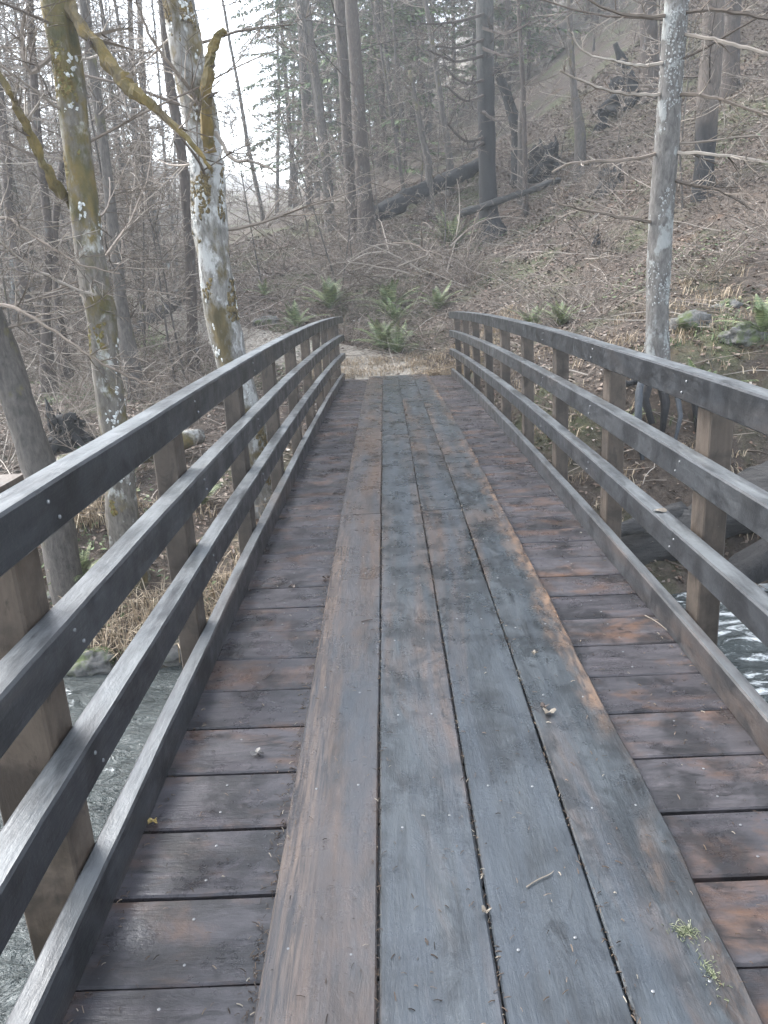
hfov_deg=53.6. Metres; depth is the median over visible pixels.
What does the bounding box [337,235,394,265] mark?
bare shrub
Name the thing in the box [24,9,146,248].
bare tree
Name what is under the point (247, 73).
sky
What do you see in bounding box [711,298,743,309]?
boulder
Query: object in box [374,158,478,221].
fallen log
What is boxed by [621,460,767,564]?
fallen log
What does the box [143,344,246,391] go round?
bare shrub
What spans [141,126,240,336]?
sapling
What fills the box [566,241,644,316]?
bare shrub
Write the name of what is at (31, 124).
bare tree
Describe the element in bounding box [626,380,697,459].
root cluster
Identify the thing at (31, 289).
bare shrub
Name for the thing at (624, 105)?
sapling
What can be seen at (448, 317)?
bare shrub
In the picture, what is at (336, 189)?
bare shrub
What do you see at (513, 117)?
leaning burnt snag
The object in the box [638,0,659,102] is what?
upslope tree
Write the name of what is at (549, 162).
burnt stump
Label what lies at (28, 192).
sapling
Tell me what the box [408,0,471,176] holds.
sapling
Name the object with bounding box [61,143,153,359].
sapling
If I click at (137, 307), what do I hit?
bare shrub
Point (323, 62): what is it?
bare tree
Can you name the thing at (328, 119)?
conifer
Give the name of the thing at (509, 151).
bare shrub
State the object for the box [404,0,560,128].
conifer
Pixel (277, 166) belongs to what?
bare tree
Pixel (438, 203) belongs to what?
bare shrub
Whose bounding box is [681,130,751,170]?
bare shrub
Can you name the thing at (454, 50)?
conifer
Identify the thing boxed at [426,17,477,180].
sapling
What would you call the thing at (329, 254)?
bare shrub
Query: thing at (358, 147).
sapling
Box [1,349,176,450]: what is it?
bare shrub
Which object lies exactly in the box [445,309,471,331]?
bare shrub
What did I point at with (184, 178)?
thin dark tree
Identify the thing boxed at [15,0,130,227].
bare tree
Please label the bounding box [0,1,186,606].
leaning mossy trunk
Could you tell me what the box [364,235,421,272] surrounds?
bare shrub
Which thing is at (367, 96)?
conifer
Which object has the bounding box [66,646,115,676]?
boulder
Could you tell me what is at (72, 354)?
bare shrub
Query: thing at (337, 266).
bare shrub
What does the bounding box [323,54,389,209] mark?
sapling
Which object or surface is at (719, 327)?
green grass
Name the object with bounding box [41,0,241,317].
bare tree
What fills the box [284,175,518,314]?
branch pile
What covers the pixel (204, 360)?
bare shrub
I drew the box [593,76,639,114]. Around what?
burnt stump
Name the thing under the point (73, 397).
bare shrub
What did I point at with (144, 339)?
bare shrub
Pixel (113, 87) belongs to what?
conifer
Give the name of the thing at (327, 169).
sapling
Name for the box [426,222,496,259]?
bare shrub
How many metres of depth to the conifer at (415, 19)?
43.61 m
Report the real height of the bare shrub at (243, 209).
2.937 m
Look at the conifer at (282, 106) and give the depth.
55.71 m
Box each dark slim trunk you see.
[0,0,156,391]
[0,1,164,382]
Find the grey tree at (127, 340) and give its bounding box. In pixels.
[0,0,195,402]
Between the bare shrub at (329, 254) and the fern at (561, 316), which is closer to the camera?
the fern at (561, 316)
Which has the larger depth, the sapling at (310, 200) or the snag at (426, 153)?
the snag at (426, 153)
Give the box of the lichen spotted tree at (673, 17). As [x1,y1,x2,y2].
[525,0,767,360]
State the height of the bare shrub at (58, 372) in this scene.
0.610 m
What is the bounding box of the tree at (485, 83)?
[406,0,534,243]
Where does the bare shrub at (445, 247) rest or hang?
on the ground at (658, 492)
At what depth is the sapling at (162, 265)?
13.34 m
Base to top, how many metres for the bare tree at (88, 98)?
12.209 m
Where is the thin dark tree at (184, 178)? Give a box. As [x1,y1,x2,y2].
[49,0,305,377]
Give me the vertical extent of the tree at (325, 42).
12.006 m
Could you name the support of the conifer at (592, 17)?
on the ground at (658, 492)
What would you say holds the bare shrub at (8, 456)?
on the ground at (658, 492)
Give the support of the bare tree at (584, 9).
on the ground at (658, 492)
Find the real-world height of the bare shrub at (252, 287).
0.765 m
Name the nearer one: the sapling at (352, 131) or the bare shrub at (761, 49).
the bare shrub at (761, 49)
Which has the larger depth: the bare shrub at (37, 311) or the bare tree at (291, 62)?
the bare tree at (291, 62)
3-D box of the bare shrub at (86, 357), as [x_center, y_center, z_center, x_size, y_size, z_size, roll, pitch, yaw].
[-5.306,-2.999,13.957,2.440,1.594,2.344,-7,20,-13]
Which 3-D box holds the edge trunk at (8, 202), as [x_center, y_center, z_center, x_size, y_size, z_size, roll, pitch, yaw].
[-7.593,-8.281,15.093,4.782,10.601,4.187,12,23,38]
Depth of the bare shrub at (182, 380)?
12.30 m
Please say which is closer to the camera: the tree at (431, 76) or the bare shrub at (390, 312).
the bare shrub at (390, 312)
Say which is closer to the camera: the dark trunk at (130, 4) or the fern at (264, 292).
the fern at (264, 292)
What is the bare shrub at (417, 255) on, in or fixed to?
on the ground at (658, 492)
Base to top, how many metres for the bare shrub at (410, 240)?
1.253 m
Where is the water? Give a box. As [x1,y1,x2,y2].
[0,583,767,1023]
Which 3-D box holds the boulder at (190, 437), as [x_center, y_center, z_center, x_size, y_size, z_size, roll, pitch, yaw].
[-3.090,-0.762,9.520,0.370,0.387,2.143,8,20,30]
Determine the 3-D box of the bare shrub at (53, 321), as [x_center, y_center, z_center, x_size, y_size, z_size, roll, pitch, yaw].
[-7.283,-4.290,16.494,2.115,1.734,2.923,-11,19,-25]
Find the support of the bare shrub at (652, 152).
on the ground at (658, 492)
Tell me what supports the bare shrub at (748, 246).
on the ground at (658, 492)
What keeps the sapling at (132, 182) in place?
on the ground at (658, 492)
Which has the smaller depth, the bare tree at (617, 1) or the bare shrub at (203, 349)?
the bare shrub at (203, 349)
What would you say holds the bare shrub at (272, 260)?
on the ground at (658, 492)
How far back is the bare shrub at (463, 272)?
18.68 m
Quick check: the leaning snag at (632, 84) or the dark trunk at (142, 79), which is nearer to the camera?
the leaning snag at (632, 84)
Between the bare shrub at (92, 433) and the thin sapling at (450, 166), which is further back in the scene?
the thin sapling at (450, 166)
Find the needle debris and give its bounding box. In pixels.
[68,377,764,1023]
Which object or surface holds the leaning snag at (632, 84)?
on the ground at (658, 492)
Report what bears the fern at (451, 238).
on the ground at (658, 492)
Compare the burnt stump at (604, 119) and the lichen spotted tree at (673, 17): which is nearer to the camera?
the lichen spotted tree at (673, 17)
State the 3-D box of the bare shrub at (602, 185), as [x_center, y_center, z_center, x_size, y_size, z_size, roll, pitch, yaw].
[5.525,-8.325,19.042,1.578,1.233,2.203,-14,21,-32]
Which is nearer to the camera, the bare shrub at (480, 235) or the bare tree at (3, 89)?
the bare shrub at (480, 235)
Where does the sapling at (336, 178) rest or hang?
on the ground at (658, 492)
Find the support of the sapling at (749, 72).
on the ground at (658, 492)
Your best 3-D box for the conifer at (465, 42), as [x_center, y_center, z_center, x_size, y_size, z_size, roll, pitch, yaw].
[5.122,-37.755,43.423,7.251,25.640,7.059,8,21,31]
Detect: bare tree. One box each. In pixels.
[0,0,69,210]
[0,0,72,322]
[0,0,78,317]
[0,0,102,231]
[0,0,106,326]
[0,0,125,215]
[0,1,141,314]
[0,4,72,289]
[0,7,71,282]
[0,14,92,303]
[0,20,57,208]
[0,23,74,310]
[0,130,66,301]
[0,195,66,275]
[2,13,164,272]
[5,1,179,275]
[9,10,91,223]
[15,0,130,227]
[23,0,198,316]
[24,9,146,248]
[36,0,130,245]
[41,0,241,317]
[49,0,183,286]
[53,38,119,199]
[64,0,241,282]
[71,0,239,283]
[84,0,180,211]
[87,0,179,285]
[89,0,174,264]
[96,2,179,236]
[115,16,187,185]
[153,18,190,223]
[195,0,306,222]
[218,0,323,212]
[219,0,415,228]
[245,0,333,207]
[247,2,337,208]
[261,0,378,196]
[262,0,338,187]
[284,2,373,169]
[321,0,474,170]
[326,0,451,189]
[339,0,472,175]
[359,0,444,165]
[359,0,464,172]
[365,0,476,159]
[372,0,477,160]
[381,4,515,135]
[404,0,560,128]
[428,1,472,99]
[447,0,603,80]
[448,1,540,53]
[458,0,601,216]
[459,0,584,89]
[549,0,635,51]
[561,0,589,20]
[563,0,619,23]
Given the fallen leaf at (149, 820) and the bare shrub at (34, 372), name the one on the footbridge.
the fallen leaf at (149, 820)
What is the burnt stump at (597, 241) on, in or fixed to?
on the ground at (658, 492)
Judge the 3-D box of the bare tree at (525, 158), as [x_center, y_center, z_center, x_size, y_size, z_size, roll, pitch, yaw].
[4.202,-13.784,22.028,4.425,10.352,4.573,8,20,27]
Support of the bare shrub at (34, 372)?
on the ground at (658, 492)
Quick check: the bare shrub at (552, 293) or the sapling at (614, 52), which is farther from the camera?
the sapling at (614, 52)
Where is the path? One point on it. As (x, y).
(251, 341)
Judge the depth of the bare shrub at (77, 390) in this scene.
11.90 m
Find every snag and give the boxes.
[371,68,440,214]
[493,62,518,187]
[613,42,638,96]
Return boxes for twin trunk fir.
[261,0,428,254]
[285,0,381,244]
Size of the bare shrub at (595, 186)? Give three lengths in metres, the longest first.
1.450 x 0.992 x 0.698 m
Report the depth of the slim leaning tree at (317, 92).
24.98 m
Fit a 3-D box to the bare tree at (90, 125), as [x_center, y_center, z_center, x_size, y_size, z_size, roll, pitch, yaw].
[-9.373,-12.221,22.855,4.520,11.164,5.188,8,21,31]
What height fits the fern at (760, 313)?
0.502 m
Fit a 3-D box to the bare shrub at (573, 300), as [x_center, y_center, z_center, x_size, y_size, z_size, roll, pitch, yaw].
[2.901,-4.270,13.558,2.962,1.934,2.845,6,21,25]
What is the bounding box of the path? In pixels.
[62,274,428,378]
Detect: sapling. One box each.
[0,59,209,389]
[0,150,66,377]
[0,151,84,347]
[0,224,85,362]
[0,278,13,301]
[1,107,73,314]
[5,64,166,321]
[17,44,177,379]
[24,12,256,396]
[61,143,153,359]
[65,47,197,304]
[67,114,169,271]
[70,71,210,382]
[94,147,203,360]
[114,111,216,380]
[115,112,212,385]
[117,134,200,340]
[129,113,187,275]
[141,106,297,320]
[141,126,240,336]
[181,94,263,279]
[221,78,296,281]
[247,73,388,308]
[253,66,356,258]
[282,100,345,223]
[285,109,387,257]
[296,81,371,221]
[305,100,384,289]
[311,119,379,224]
[312,126,394,281]
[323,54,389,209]
[330,101,380,195]
[341,62,432,253]
[372,45,423,185]
[378,0,475,195]
[386,25,454,203]
[391,81,481,254]
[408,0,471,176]
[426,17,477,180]
[468,0,549,204]
[518,0,631,181]
[521,68,588,190]
[581,11,653,185]
[590,18,641,101]
[591,0,746,187]
[614,0,753,209]
[619,0,748,163]
[686,2,701,64]
[722,0,767,99]
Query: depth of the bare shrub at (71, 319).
17.95 m
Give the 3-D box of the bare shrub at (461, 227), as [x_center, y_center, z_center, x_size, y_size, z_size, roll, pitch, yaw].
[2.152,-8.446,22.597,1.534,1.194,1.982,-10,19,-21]
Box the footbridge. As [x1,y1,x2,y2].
[0,311,767,1023]
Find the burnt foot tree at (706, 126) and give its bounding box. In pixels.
[598,0,737,201]
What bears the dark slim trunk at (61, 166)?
on the ground at (658, 492)
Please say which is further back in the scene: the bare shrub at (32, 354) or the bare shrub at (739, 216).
the bare shrub at (32, 354)
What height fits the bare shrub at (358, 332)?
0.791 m
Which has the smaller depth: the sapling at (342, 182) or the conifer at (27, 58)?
the sapling at (342, 182)
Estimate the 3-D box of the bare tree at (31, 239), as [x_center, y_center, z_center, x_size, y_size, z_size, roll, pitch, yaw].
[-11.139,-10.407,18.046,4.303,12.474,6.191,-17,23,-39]
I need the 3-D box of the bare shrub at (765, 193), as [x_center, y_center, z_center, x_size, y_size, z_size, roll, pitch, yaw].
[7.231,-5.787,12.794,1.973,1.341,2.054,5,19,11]
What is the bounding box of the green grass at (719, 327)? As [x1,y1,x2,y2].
[34,312,767,554]
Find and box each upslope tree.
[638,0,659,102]
[720,0,741,97]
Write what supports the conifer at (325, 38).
on the ground at (658, 492)
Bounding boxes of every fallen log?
[132,287,185,342]
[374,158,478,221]
[460,177,560,216]
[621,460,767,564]
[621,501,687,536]
[727,538,767,584]
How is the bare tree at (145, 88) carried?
on the ground at (658, 492)
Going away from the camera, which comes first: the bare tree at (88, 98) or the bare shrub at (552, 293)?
the bare shrub at (552, 293)
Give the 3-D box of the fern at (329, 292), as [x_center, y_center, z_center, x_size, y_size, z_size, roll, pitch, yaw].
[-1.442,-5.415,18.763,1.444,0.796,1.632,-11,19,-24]
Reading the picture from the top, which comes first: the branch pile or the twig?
the branch pile
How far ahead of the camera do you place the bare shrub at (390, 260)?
21.13 m
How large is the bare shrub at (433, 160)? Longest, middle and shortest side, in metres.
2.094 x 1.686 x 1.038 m
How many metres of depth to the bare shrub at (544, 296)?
15.15 m
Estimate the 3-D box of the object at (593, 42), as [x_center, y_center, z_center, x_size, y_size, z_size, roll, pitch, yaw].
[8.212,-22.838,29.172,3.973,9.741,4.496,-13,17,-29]
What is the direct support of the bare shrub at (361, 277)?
on the ground at (658, 492)
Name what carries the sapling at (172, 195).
on the ground at (658, 492)
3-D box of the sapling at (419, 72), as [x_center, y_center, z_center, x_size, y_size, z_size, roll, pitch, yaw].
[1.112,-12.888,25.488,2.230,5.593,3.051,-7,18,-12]
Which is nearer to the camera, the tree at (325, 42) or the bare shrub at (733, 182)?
the bare shrub at (733, 182)
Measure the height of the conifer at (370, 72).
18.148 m
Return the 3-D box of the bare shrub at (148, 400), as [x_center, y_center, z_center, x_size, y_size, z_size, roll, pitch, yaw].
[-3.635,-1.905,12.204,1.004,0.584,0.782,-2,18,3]
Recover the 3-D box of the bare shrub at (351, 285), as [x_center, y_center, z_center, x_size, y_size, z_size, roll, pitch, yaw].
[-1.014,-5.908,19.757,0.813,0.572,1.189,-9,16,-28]
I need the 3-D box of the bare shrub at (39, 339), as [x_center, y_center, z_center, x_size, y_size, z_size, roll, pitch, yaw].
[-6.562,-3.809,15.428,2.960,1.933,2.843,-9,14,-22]
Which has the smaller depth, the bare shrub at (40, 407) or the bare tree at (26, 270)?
the bare shrub at (40, 407)
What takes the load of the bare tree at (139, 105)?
on the ground at (658, 492)
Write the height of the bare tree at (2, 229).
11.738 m
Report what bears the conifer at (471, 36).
on the ground at (658, 492)
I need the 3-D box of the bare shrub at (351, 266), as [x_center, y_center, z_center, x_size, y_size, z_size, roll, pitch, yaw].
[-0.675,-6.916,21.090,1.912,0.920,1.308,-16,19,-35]
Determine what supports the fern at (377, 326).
on the ground at (658, 492)
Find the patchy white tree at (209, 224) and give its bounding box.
[0,0,415,518]
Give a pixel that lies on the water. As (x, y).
(742, 647)
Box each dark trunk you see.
[101,0,158,262]
[117,0,185,233]
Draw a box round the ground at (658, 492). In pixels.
[0,0,767,667]
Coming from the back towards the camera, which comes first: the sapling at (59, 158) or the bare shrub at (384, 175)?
the bare shrub at (384, 175)
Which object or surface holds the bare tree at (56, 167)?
on the ground at (658, 492)
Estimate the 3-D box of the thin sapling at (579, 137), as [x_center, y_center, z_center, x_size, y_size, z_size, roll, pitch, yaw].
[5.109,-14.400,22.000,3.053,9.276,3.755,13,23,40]
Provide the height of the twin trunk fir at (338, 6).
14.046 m
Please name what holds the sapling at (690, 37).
on the ground at (658, 492)
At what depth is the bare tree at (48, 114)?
46.38 m
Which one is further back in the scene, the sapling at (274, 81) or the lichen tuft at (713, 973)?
the sapling at (274, 81)
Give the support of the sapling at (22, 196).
on the ground at (658, 492)
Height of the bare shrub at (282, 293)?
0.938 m
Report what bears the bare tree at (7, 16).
on the ground at (658, 492)
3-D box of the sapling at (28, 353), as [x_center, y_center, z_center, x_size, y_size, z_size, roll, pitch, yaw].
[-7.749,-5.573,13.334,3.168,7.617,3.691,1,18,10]
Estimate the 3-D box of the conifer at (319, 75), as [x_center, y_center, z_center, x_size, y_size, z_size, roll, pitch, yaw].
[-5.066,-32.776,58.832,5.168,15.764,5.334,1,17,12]
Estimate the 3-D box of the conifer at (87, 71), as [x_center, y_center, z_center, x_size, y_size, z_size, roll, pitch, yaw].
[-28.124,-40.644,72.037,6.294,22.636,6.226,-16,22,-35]
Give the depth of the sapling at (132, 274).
15.63 m
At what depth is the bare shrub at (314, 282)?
19.65 m
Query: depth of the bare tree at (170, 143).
51.81 m
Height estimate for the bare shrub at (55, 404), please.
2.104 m
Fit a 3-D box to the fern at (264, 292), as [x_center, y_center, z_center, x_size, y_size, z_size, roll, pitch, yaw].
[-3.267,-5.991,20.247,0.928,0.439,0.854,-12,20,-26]
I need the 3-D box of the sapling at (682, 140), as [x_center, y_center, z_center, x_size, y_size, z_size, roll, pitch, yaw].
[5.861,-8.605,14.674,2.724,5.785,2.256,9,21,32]
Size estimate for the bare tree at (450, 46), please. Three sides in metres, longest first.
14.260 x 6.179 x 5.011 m
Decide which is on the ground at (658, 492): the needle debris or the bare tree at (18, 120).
the bare tree at (18, 120)
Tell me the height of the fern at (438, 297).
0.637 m
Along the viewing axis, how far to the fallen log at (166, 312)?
17.47 m
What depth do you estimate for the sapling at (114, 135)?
13.41 m
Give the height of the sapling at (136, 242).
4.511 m
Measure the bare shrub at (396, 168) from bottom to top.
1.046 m
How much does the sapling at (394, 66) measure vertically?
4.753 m
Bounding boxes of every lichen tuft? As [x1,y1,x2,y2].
[661,915,710,943]
[687,944,732,1000]
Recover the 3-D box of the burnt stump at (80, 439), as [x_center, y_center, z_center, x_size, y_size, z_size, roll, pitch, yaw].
[-4.430,-1.147,10.516,1.071,0.941,1.081,-2,18,1]
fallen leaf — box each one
[147,817,156,823]
[249,747,263,754]
[482,905,491,912]
[543,708,555,713]
[652,508,666,511]
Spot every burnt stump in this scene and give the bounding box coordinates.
[45,398,97,454]
[509,136,559,184]
[589,162,620,198]
[591,229,600,247]
[592,105,609,132]
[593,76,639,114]
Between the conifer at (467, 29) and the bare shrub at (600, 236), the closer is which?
the bare shrub at (600, 236)
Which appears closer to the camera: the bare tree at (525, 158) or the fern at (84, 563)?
the fern at (84, 563)
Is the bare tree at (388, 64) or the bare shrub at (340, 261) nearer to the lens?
the bare shrub at (340, 261)
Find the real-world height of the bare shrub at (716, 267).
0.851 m
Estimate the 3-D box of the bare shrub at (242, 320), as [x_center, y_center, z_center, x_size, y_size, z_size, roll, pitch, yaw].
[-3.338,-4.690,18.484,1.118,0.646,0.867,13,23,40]
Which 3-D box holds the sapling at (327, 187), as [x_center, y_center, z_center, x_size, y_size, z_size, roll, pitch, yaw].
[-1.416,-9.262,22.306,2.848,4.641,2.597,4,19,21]
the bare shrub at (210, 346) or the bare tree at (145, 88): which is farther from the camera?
the bare tree at (145, 88)
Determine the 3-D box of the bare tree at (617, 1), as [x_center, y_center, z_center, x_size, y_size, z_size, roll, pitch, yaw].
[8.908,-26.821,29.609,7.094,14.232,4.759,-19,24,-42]
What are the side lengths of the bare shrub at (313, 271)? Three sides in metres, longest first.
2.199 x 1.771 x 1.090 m
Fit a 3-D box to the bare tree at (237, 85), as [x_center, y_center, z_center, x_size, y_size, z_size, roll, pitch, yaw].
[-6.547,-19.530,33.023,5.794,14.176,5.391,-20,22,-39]
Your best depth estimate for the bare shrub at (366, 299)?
18.53 m
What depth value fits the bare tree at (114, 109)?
18.03 m
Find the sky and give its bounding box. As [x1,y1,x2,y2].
[0,0,472,186]
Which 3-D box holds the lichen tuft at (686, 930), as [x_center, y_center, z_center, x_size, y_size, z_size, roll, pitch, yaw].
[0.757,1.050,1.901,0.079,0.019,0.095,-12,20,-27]
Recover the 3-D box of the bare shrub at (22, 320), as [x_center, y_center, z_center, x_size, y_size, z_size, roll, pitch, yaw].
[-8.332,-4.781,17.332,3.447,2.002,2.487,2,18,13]
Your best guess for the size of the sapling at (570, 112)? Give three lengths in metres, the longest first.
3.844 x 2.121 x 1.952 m
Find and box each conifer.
[1,0,58,162]
[53,37,132,195]
[83,1,129,145]
[103,0,148,186]
[230,0,336,207]
[231,0,377,211]
[235,0,374,200]
[260,6,331,197]
[268,0,390,195]
[282,4,369,189]
[298,0,461,187]
[299,11,337,192]
[314,1,382,171]
[315,0,429,165]
[323,0,427,171]
[326,2,430,162]
[338,0,406,165]
[360,0,476,146]
[362,0,475,132]
[383,0,465,135]
[401,0,502,114]
[436,1,552,56]
[437,1,517,97]
[448,3,513,88]
[453,0,588,89]
[456,0,565,70]
[465,0,544,75]
[468,0,579,68]
[472,0,549,69]
[495,0,566,40]
[555,0,599,26]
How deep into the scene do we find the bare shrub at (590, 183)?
19.78 m
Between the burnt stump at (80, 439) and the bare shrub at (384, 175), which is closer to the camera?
the burnt stump at (80, 439)
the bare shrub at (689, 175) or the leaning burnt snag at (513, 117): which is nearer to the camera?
the bare shrub at (689, 175)
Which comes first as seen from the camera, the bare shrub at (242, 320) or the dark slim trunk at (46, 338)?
the dark slim trunk at (46, 338)
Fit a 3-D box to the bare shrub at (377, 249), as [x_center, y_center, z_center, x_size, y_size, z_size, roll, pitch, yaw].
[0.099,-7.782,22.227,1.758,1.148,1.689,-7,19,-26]
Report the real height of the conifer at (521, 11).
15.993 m
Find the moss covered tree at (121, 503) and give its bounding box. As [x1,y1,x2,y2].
[0,0,279,596]
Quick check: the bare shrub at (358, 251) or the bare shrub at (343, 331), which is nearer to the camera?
the bare shrub at (343, 331)
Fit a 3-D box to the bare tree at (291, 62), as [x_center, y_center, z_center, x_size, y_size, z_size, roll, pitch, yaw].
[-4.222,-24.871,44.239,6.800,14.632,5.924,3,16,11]
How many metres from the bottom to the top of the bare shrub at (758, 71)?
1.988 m
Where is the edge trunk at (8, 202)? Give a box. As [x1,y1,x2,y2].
[0,2,113,354]
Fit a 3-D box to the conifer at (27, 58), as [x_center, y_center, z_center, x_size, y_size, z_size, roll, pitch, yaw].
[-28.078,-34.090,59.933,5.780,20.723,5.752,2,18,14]
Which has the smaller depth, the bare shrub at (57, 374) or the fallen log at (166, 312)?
the bare shrub at (57, 374)
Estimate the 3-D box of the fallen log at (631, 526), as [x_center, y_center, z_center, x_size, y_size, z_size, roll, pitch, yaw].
[2.833,0.098,8.168,1.040,0.263,0.235,-11,19,-25]
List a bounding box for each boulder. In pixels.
[56,429,205,463]
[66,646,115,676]
[161,644,181,666]
[253,315,278,327]
[669,309,711,333]
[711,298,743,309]
[718,321,767,346]
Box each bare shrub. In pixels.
[0,259,67,343]
[0,300,36,323]
[0,348,150,432]
[0,355,172,429]
[0,394,70,470]
[1,274,81,308]
[1,295,86,349]
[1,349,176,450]
[1,371,94,425]
[6,298,135,366]
[9,323,136,398]
[11,300,65,319]
[13,323,38,363]
[27,364,38,377]
[30,304,151,388]
[32,344,88,362]
[34,363,79,380]
[36,369,125,402]
[37,299,86,334]
[51,272,208,377]
[68,356,181,404]
[123,309,261,400]
[127,262,247,302]
[127,379,181,403]
[128,295,158,314]
[137,274,298,360]
[137,321,251,364]
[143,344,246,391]
[150,299,271,372]
[159,370,205,391]
[180,182,267,236]
[180,350,259,403]
[225,165,310,226]
[228,188,306,228]
[230,191,351,269]
[235,269,262,292]
[240,305,265,327]
[256,267,314,299]
[262,204,311,227]
[273,202,407,278]
[279,278,347,318]
[284,242,351,278]
[285,197,412,253]
[286,257,351,297]
[299,307,375,342]
[301,234,380,276]
[309,244,367,280]
[312,163,374,199]
[314,149,385,178]
[327,249,387,276]
[333,223,388,272]
[333,265,406,313]
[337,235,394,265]
[337,266,384,286]
[338,314,389,344]
[341,278,366,294]
[344,253,409,284]
[345,266,441,326]
[352,225,482,301]
[357,226,412,260]
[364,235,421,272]
[366,239,407,273]
[369,231,423,260]
[371,158,395,186]
[372,179,388,201]
[376,257,416,277]
[376,276,482,349]
[381,158,418,179]
[381,219,440,257]
[399,223,509,291]
[400,243,433,266]
[405,208,501,267]
[412,191,474,217]
[413,141,455,171]
[419,224,515,281]
[420,294,483,334]
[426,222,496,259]
[431,207,481,237]
[431,208,493,242]
[433,249,502,280]
[434,29,586,139]
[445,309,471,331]
[448,218,503,245]
[457,219,628,321]
[462,91,529,136]
[487,253,644,333]
[498,141,531,155]
[512,281,581,309]
[516,293,586,327]
[532,270,608,307]
[539,68,611,119]
[546,155,687,255]
[556,136,684,207]
[564,274,614,306]
[565,2,661,36]
[565,215,647,256]
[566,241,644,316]
[570,168,629,201]
[577,171,612,196]
[581,165,617,192]
[609,99,729,166]
[625,199,767,286]
[638,221,765,283]
[675,162,693,191]
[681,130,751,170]
[696,60,767,99]
[698,152,767,267]
[718,168,754,189]
[740,26,767,75]
[742,55,767,92]
[742,132,767,199]
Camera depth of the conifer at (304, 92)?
36.77 m
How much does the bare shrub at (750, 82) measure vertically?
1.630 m
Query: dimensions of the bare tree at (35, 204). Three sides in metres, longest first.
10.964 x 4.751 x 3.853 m
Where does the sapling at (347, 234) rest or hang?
on the ground at (658, 492)
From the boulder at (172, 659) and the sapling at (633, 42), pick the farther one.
the sapling at (633, 42)
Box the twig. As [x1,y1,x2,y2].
[526,871,552,887]
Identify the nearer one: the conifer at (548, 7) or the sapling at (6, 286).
the sapling at (6, 286)
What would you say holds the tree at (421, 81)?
on the ground at (658, 492)
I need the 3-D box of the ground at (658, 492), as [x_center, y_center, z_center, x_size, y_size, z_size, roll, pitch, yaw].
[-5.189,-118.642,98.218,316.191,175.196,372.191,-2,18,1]
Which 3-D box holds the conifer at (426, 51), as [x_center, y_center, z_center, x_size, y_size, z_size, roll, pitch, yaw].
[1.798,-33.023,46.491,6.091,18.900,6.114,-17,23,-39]
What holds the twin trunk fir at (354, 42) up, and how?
on the ground at (658, 492)
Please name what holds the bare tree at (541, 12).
on the ground at (658, 492)
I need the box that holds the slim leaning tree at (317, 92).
[289,0,386,232]
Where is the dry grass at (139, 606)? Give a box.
[39,262,764,664]
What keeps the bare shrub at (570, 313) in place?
on the ground at (658, 492)
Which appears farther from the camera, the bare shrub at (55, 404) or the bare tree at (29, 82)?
the bare tree at (29, 82)
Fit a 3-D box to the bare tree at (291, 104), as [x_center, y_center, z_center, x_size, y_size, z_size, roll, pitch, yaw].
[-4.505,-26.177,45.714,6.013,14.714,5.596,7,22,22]
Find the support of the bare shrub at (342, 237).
on the ground at (658, 492)
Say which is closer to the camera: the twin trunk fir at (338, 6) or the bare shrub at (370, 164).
the twin trunk fir at (338, 6)
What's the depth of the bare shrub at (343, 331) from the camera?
16.89 m
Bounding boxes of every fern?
[48,541,94,584]
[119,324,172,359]
[201,483,221,504]
[244,278,272,294]
[281,300,328,326]
[290,276,361,308]
[352,315,414,348]
[356,278,430,310]
[359,319,417,352]
[377,296,415,321]
[409,282,462,308]
[413,210,484,246]
[508,301,550,323]
[534,299,590,324]
[688,357,757,381]
[712,294,767,331]
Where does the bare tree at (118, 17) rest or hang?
on the ground at (658, 492)
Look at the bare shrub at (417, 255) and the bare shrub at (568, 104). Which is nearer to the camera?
the bare shrub at (417, 255)
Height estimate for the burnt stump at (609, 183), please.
0.876 m
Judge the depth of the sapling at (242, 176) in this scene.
21.46 m
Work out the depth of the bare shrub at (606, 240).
15.92 m
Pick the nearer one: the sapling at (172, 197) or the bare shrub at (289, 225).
the sapling at (172, 197)
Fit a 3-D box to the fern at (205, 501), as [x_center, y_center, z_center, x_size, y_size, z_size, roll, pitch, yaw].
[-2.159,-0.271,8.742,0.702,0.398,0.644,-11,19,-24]
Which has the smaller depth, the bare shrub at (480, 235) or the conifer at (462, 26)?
the bare shrub at (480, 235)
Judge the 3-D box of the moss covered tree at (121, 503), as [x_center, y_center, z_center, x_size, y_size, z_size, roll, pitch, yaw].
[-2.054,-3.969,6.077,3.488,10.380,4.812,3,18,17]
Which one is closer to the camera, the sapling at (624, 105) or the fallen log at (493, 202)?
the sapling at (624, 105)
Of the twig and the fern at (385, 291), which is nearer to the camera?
the twig
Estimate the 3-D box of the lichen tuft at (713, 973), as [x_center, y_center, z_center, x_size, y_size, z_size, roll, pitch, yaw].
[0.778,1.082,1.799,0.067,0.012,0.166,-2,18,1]
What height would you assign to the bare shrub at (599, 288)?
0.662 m
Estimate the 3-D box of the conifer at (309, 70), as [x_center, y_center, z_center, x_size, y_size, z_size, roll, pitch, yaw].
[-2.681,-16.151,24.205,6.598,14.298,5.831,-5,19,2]
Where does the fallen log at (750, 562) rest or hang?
on the ground at (658, 492)

